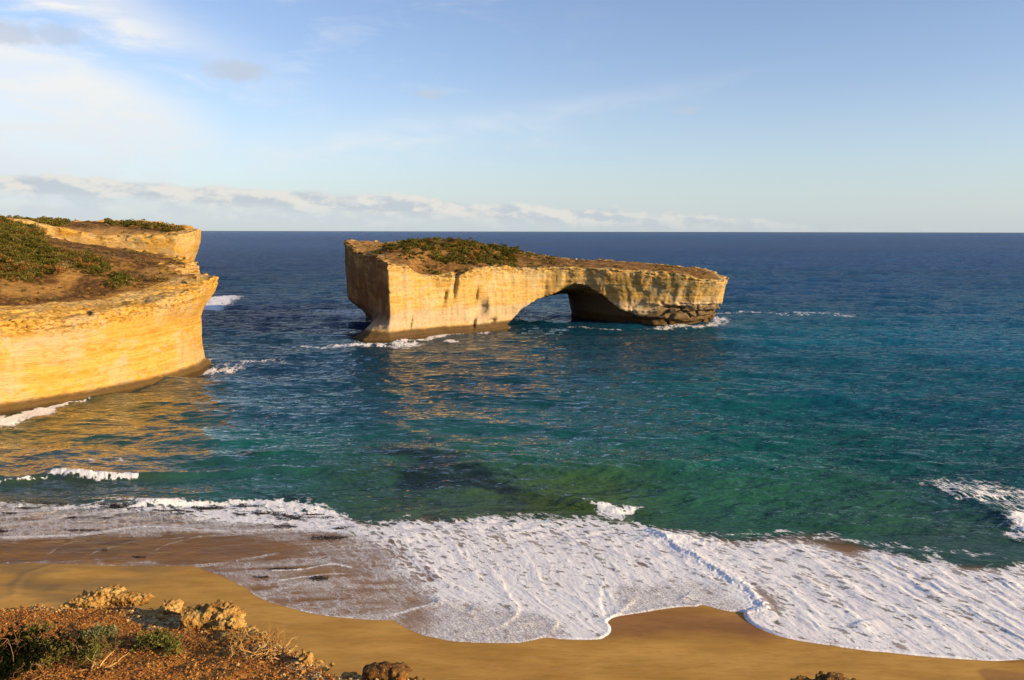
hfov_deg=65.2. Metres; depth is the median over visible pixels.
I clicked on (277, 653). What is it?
dry shrub
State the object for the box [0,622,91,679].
shrub
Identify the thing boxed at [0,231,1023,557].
sea
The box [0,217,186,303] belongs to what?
scrub
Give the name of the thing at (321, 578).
kelp clump
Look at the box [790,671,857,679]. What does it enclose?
limestone rock
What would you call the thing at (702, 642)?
beach
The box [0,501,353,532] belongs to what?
wave
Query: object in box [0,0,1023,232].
sky
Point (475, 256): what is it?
scrub
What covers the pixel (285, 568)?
kelp clump
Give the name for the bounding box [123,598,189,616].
limestone rock
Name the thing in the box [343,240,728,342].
rock arch
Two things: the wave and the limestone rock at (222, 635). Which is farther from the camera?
the wave
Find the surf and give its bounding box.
[0,495,1023,660]
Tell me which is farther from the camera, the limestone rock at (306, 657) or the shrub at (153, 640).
the shrub at (153, 640)
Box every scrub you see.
[0,214,185,233]
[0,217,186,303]
[348,237,709,279]
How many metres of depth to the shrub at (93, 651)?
7.49 m
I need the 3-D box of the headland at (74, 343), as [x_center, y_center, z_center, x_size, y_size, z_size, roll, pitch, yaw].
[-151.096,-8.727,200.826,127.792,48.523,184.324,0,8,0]
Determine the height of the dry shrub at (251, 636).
0.250 m
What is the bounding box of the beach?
[0,504,1023,679]
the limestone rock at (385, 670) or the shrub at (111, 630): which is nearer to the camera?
the limestone rock at (385, 670)
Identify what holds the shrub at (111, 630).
on the clifftop
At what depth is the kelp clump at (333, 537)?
104.54 m
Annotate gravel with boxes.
[0,604,415,679]
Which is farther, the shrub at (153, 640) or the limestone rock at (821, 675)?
the shrub at (153, 640)
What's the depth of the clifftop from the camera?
7.72 m
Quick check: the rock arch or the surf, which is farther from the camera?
the rock arch
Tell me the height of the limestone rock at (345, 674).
0.159 m
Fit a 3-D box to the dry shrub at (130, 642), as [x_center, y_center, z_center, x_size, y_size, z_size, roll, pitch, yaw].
[-3.829,3.020,8.122,0.777,0.200,0.412,-1,8,-11]
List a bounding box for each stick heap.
[77,651,126,670]
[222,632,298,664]
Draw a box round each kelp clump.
[64,529,99,531]
[269,567,296,569]
[311,535,348,539]
[311,576,327,580]
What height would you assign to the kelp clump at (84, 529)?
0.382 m
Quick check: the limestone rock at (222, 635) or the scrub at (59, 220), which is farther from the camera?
the scrub at (59, 220)
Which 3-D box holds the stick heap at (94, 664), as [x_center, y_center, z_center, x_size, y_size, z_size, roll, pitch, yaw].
[-3.764,2.946,7.333,0.281,0.194,0.446,7,11,43]
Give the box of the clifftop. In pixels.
[0,603,362,679]
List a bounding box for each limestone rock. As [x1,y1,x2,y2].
[58,584,154,609]
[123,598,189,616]
[176,599,246,630]
[211,625,290,650]
[297,649,334,672]
[341,672,353,677]
[362,661,425,679]
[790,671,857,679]
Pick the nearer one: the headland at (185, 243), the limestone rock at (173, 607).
the limestone rock at (173, 607)
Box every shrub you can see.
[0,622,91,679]
[16,617,106,669]
[60,631,126,662]
[78,621,123,640]
[102,628,176,649]
[130,623,191,656]
[173,633,239,650]
[227,619,294,644]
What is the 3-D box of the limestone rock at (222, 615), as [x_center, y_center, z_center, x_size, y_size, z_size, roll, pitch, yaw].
[-3.411,3.281,8.896,0.839,0.660,0.619,0,8,0]
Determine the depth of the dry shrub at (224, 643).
8.17 m
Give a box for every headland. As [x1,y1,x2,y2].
[0,231,218,414]
[7,217,200,260]
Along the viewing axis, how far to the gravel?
7.88 m
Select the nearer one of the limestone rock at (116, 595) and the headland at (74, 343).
the limestone rock at (116, 595)
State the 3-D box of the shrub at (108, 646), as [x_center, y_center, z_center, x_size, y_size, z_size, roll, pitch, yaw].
[-4.181,3.024,7.825,0.792,0.206,0.565,-5,9,-32]

